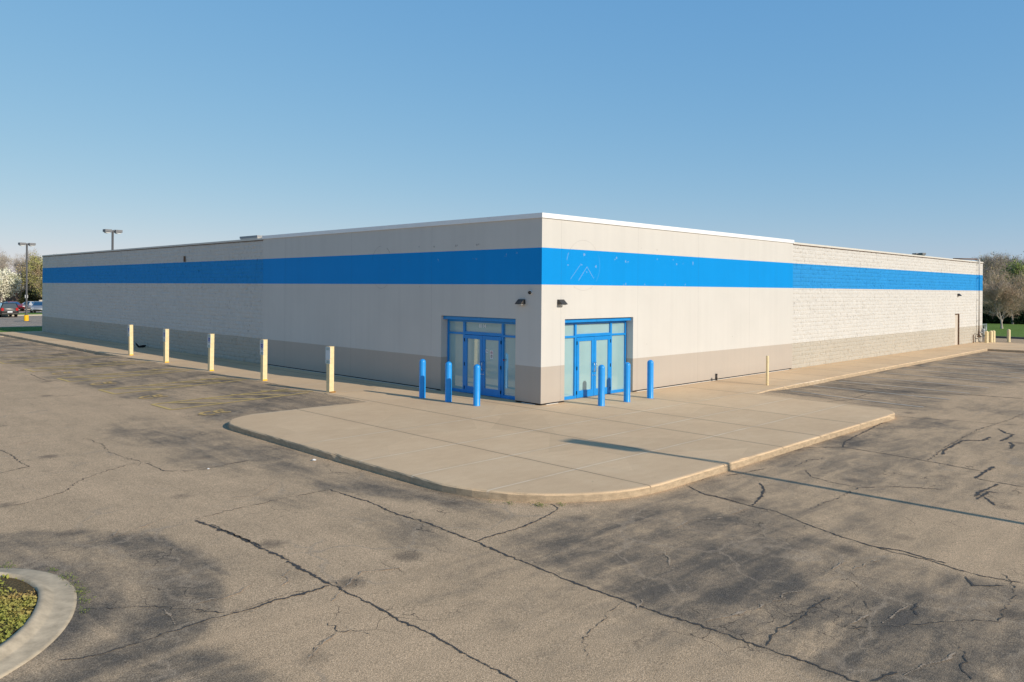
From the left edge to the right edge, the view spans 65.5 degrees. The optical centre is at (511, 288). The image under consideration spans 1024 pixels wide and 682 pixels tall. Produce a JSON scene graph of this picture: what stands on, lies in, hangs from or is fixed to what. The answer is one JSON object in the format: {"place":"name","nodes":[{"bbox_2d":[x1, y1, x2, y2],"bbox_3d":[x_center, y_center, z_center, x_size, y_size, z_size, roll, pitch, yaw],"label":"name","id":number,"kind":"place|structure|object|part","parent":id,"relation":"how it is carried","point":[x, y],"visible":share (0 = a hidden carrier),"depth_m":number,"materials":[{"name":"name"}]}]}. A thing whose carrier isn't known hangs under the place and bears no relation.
{"place":"outdoors","nodes":[
{"label":"outdoors","id":0,"kind":"place"},
{"bbox_2d":[0,326,41,331],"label":"lawn","id":1,"kind":"structure","parent":0,"point":[12,329],"depth_m":68.56,"materials":[{"name":"green plant"}]},
{"bbox_2d":[18,313,41,314],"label":"verge","id":2,"kind":"structure","parent":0,"point":[28,313],"depth_m":106.06,"materials":[{"name":"green plant"}]},
{"bbox_2d":[0,310,1023,681],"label":"parking lot","id":3,"kind":"structure","parent":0,"point":[890,550],"depth_m":12.15,"materials":[{"name":"grey asphalt"}]},
{"bbox_2d":[0,303,18,316],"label":"minivan","id":4,"kind":"object","parent":3,"relation":"on","point":[10,309],"visible":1,"depth_m":95.62,"materials":[{"name":"paint"}]},
{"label":"rear window","id":5,"kind":"part","parent":4,"relation":"part of","materials":[{"name":"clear glass"}]},
{"bbox_2d":[4,301,24,310],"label":"sedan","id":6,"kind":"object","parent":3,"relation":"on","point":[21,307],"visible":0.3,"depth_m":118.31,"materials":[{"name":"red paint"}]},
{"bbox_2d":[0,576,36,643],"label":"planting bed","id":7,"kind":"object","parent":3,"relation":"on","point":[18,585],"visible":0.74,"depth_m":10.17,"materials":[{"name":"soil"}]},
{"bbox_2d":[0,574,37,642],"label":"ground cover","id":8,"kind":"object","parent":7,"relation":"on","point":[29,601],"visible":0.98,"depth_m":9.52,"materials":[{"name":"green plant"}]},
{"bbox_2d":[1,314,41,315],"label":"verge kerb","id":9,"kind":"structure","parent":3,"relation":"on","point":[23,315],"depth_m":101.74,"materials":[{"name":"beige concrete"}]},
{"bbox_2d":[19,301,33,310],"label":"sedan","id":10,"kind":"object","parent":3,"relation":"on","point":[29,303],"visible":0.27,"depth_m":119.36,"materials":[{"name":"white paint"}]},
{"bbox_2d":[18,242,35,320],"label":"lamp post","id":11,"kind":"object","parent":3,"relation":"on","point":[26,317],"visible":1,"depth_m":86.98,"materials":[{"name":"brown metal"}]},
{"bbox_2d":[30,301,41,312],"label":"suv","id":12,"kind":"object","parent":3,"relation":"on","point":[36,306],"visible":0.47,"depth_m":109.51,"materials":[{"name":"silver metal"}]},
{"bbox_2d":[0,568,76,678],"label":"island kerb","id":13,"kind":"structure","parent":3,"relation":"on","point":[42,628],"depth_m":9.35,"materials":[{"name":"concrete"}]},
{"bbox_2d":[103,229,122,249],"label":"lamp post","id":14,"kind":"object","parent":3,"relation":"on","point":[112,235],"visible":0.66,"depth_m":73.58,"materials":[{"name":"grey metal"}]},
{"bbox_2d":[52,371,230,414],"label":"faded stall symbols","id":15,"kind":"object","parent":3,"relation":"on","point":[200,413],"visible":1,"depth_m":28.26,"materials":[{"name":"paint"}]},
{"bbox_2d":[0,354,308,409],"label":"yellow stall lines","id":16,"kind":"object","parent":3,"relation":"on","point":[154,384],"visible":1,"depth_m":30.42,"materials":[{"name":"paint"}]},
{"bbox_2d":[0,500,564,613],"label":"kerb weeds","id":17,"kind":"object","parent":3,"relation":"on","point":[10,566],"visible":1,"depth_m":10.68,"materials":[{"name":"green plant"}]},
{"bbox_2d":[1007,329,1010,341],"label":"yellow bollard","id":18,"kind":"object","parent":3,"relation":"on","point":[1008,335],"visible":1,"depth_m":63.74,"materials":[{"name":"metal"}]},
{"bbox_2d":[995,336,1023,338],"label":"kerb","id":19,"kind":"structure","parent":3,"relation":"on","point":[1011,337],"depth_m":69.16,"materials":[{"name":"beige concrete"}]},
{"bbox_2d":[0,331,1023,502],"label":"sidewalk","id":20,"kind":"structure","parent":0,"point":[589,449],"depth_m":21.81,"materials":[{"name":"concrete"}]},
{"bbox_2d":[128,325,132,354],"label":"bollard","id":21,"kind":"object","parent":20,"relation":"on","point":[130,339],"visible":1,"depth_m":43.35,"materials":[{"name":"yellow metal"}]},
{"bbox_2d":[163,329,168,362],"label":"bollard","id":22,"kind":"object","parent":20,"relation":"on","point":[165,345],"visible":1,"depth_m":39.45,"materials":[{"name":"yellow metal"}]},
{"bbox_2d":[207,334,213,370],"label":"bollard","id":23,"kind":"object","parent":20,"relation":"on","point":[210,343],"visible":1,"depth_m":35.75,"materials":[{"name":"yellow metal"}]},
{"bbox_2d":[260,339,267,380],"bbox_3d":[-10.060,2.891,32.278,0.209,1.660,0.300,1,-1,-45],"label":"bollard","id":24,"kind":"object","parent":20,"relation":"on","point":[263,349],"visible":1,"depth_m":32.21,"materials":[{"name":"yellow metal"}]},
{"bbox_2d":[325,346,335,392],"bbox_3d":[-6.540,2.920,28.830,0.374,1.660,0.268,1,0,44],"label":"bollard","id":25,"kind":"object","parent":20,"relation":"on","point":[329,361],"visible":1,"depth_m":28.76,"materials":[{"name":"yellow metal"}]},
{"bbox_2d":[419,359,425,397],"bbox_3d":[-3.101,3.106,27.574,0.228,1.345,0.228,0,0,45],"label":"blue bollard","id":26,"kind":"object","parent":20,"relation":"on","point":[422,378],"visible":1,"depth_m":27.48,"materials":[{"name":"blue metal"}]},
{"bbox_2d":[445,361,451,401],"bbox_3d":[-2.128,3.114,26.681,0.228,1.345,0.228,0,0,45],"label":"blue bollard","id":27,"kind":"object","parent":20,"relation":"on","point":[448,381],"visible":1,"depth_m":26.59,"materials":[{"name":"blue metal"}]},
{"bbox_2d":[473,364,479,405],"bbox_3d":[-1.140,3.122,25.817,0.228,1.345,0.228,0,0,45],"label":"blue bollard","id":28,"kind":"object","parent":20,"relation":"on","point":[476,387],"visible":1,"depth_m":25.72,"materials":[{"name":"blue metal"}]},
{"bbox_2d":[42,213,982,404],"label":"retail building","id":29,"kind":"structure","parent":20,"relation":"on","point":[396,304],"depth_m":33.92,"materials":[{"name":"brick"}]},
{"bbox_2d":[240,235,262,239],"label":"roof unit","id":30,"kind":"structure","parent":29,"relation":"on","point":[251,237],"depth_m":44.32,"materials":[{"name":"grey metal"}]},
{"bbox_2d":[464,334,482,394],"bbox_3d":[-1.420,2.725,28.634,0.953,2.105,0.143,0,0,45],"label":"door","id":31,"kind":"structure","parent":29,"relation":"in","point":[473,343],"depth_m":28.75,"materials":[{"name":"blue paint"}]},
{"bbox_2d":[481,336,501,397],"bbox_3d":[-0.734,2.731,27.956,0.953,2.105,0.143,0,0,45],"label":"door","id":32,"kind":"structure","parent":29,"relation":"in","point":[491,350],"depth_m":28.01,"materials":[{"name":"blue paint"}]},
{"bbox_2d":[515,299,524,304],"bbox_3d":[0.268,0.446,26.465,0.290,0.190,0.210,0,0,45],"label":"wall light","id":33,"kind":"object","parent":29,"relation":"attached to","point":[520,301],"visible":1,"depth_m":26.41,"materials":[{"name":"brown metal"}]},
{"bbox_2d":[557,299,566,304],"bbox_3d":[1.682,0.458,26.508,0.210,0.190,0.290,0,0,45],"label":"wall light","id":34,"kind":"object","parent":29,"relation":"attached to","point":[561,302],"visible":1,"depth_m":26.46,"materials":[{"name":"brown metal"}]},
{"bbox_2d":[576,337,594,397],"bbox_3d":[2.595,2.758,27.974,0.143,2.105,0.953,0,0,45],"label":"door","id":35,"kind":"structure","parent":29,"relation":"in","point":[585,364],"depth_m":28.01,"materials":[{"name":"blue paint"}]},
{"bbox_2d":[594,336,610,395],"bbox_3d":[3.273,2.764,28.660,0.143,2.105,0.953,0,0,45],"label":"door","id":36,"kind":"structure","parent":29,"relation":"in","point":[601,344],"depth_m":28.73,"materials":[{"name":"blue paint"}]},
{"bbox_2d":[955,314,959,344],"bbox_3d":[32.128,2.948,57.604,0.196,2.285,0.925,0,0,45],"label":"side door","id":37,"kind":"structure","parent":29,"relation":"in","point":[957,316],"depth_m":57.83,"materials":[{"name":"brown paint"}]},
{"bbox_2d":[953,258,979,330],"bbox_3d":[34.687,0.511,60.828,2.257,5.662,0.223,0,0,-8],"label":"wall pipe","id":38,"kind":"object","parent":29,"relation":"attached to","point":[979,287],"depth_m":60.88,"materials":[{"name":"metal"}]},
{"bbox_2d":[598,365,604,405],"bbox_3d":[2.924,3.156,26.030,0.228,1.345,0.228,0,0,45],"label":"blue bollard","id":39,"kind":"object","parent":20,"relation":"on","point":[601,385],"visible":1,"depth_m":25.93,"materials":[{"name":"blue metal"}]},
{"bbox_2d":[624,362,630,401],"bbox_3d":[3.902,3.164,26.990,0.228,1.345,0.228,0,0,45],"label":"blue bollard","id":40,"kind":"object","parent":20,"relation":"on","point":[627,368],"visible":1,"depth_m":26.90,"materials":[{"name":"blue metal"}]},
{"bbox_2d":[647,360,653,398],"bbox_3d":[4.858,3.172,27.957,0.228,1.345,0.228,0,0,45],"label":"blue bollard","id":41,"kind":"object","parent":20,"relation":"on","point":[650,374],"visible":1,"depth_m":27.86,"materials":[{"name":"blue metal"}]},
{"bbox_2d":[766,356,768,384],"bbox_3d":[10.280,3.294,32.046,0.110,1.190,0.110,0,0,45],"label":"pipe post","id":42,"kind":"object","parent":20,"relation":"on","point":[767,370],"visible":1,"depth_m":32.00,"materials":[{"name":"beige metal"}]},
{"bbox_2d":[977,326,984,341],"bbox_3d":[35.946,3.479,60.981,0.315,1.273,1.382,0,0,45],"label":"gas meter","id":43,"kind":"object","parent":20,"relation":"on","point":[982,332],"visible":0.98,"depth_m":61.08,"materials":[{"name":"metal"}]},
{"bbox_2d":[985,331,988,342],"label":"yellow bollard","id":44,"kind":"object","parent":20,"relation":"on","point":[986,336],"visible":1,"depth_m":60.23,"materials":[{"name":"metal"}]},
{"bbox_2d":[989,331,992,341],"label":"yellow bollard","id":45,"kind":"object","parent":20,"relation":"on","point":[990,336],"visible":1,"depth_m":60.87,"materials":[{"name":"metal"}]},
{"bbox_2d":[0,0,1023,286],"label":"sky","id":46,"kind":"structure","parent":0,"point":[895,126],"materials":[{"name":"blue"}]},
{"bbox_2d":[982,323,1023,336],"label":"lawn","id":47,"kind":"structure","parent":0,"point":[1017,330],"depth_m":76.24,"materials":[{"name":"green plant"}]},
{"bbox_2d":[912,253,925,255],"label":"lamp post","id":48,"kind":"object","parent":47,"relation":"on","point":[923,254],"visible":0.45,"depth_m":94.59,"materials":[{"name":"grey metal"}]},
{"bbox_2d":[971,250,1012,281],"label":"bare tree","id":49,"kind":"object","parent":47,"relation":"on","point":[996,261],"visible":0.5,"depth_m":104.06,"materials":[{"name":"brown plant"}]},
{"bbox_2d":[982,304,1003,323],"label":"evergreen shrub","id":50,"kind":"object","parent":47,"relation":"on","point":[986,317],"visible":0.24,"depth_m":88.45,"materials":[{"name":"green plant"}]},
{"bbox_2d":[972,253,1016,282],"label":"bare tree","id":51,"kind":"object","parent":47,"relation":"on","point":[1005,265],"visible":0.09,"depth_m":107.74,"materials":[{"name":"brown plant"}]},
{"bbox_2d":[982,276,1023,328],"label":"bare tree","id":52,"kind":"object","parent":47,"relation":"on","point":[996,296],"visible":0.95,"depth_m":76.99,"materials":[{"name":"plant"}]},
{"bbox_2d":[983,263,1023,323],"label":"bare tree","id":53,"kind":"object","parent":47,"relation":"on","point":[991,277],"visible":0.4,"depth_m":86.16,"materials":[{"name":"brown plant"}]},
{"bbox_2d":[983,251,1023,279],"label":"bare tree","id":54,"kind":"object","parent":47,"relation":"on","point":[1008,257],"visible":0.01,"depth_m":113.68,"materials":[{"name":"brown plant"}]},
{"bbox_2d":[994,305,1023,323],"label":"evergreen shrub","id":55,"kind":"object","parent":47,"relation":"on","point":[1016,320],"visible":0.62,"depth_m":86.87,"materials":[{"name":"green plant"}]},
{"bbox_2d":[1000,256,1023,296],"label":"budding tree","id":56,"kind":"object","parent":47,"relation":"on","point":[1015,269],"visible":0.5,"depth_m":99.35,"materials":[{"name":"green plant"}]},
{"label":"back lawn","id":57,"kind":"structure","parent":0,"visible":0},
{"bbox_2d":[0,247,12,269],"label":"bare tree","id":58,"kind":"object","parent":57,"relation":"on","point":[1,261],"visible":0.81,"depth_m":139.07,"materials":[{"name":"grey plant"}]},
{"bbox_2d":[0,251,17,271],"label":"bare tree","id":59,"kind":"object","parent":57,"relation":"on","point":[4,256],"visible":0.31,"depth_m":152.21,"materials":[{"name":"grey plant"}]},
{"bbox_2d":[0,291,18,301],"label":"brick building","id":60,"kind":"structure","parent":57,"relation":"on","point":[15,297],"depth_m":145.38,"materials":[{"name":"brown brick"}]},
{"bbox_2d":[0,266,23,302],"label":"blossom tree","id":61,"kind":"object","parent":57,"relation":"on","point":[9,283],"visible":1,"depth_m":135.09,"materials":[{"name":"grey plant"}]},
{"bbox_2d":[0,259,23,302],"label":"bare tree","id":62,"kind":"object","parent":57,"relation":"on","point":[1,266],"visible":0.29,"depth_m":142.25,"materials":[{"name":"grey plant"}]},
{"bbox_2d":[6,248,36,298],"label":"bare tree","id":63,"kind":"object","parent":57,"relation":"on","point":[17,263],"visible":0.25,"depth_m":144.89,"materials":[{"name":"brown plant"}]},
{"bbox_2d":[11,254,37,287],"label":"bare tree","id":64,"kind":"object","parent":57,"relation":"on","point":[22,265],"visible":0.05,"depth_m":147.23,"materials":[{"name":"brown plant"}]},
{"bbox_2d":[15,252,42,290],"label":"budding tree","id":65,"kind":"object","parent":57,"relation":"on","point":[24,269],"visible":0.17,"depth_m":139.47,"materials":[{"name":"green plant"}]},
{"bbox_2d":[17,291,41,303],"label":"dark shrub","id":66,"kind":"object","parent":57,"relation":"on","point":[29,298],"visible":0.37,"depth_m":134.93,"materials":[{"name":"green plant"}]},
{"bbox_2d":[24,258,42,298],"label":"budding tree","id":67,"kind":"object","parent":57,"relation":"on","point":[36,270],"visible":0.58,"depth_m":131.81,"materials":[{"name":"green plant"}]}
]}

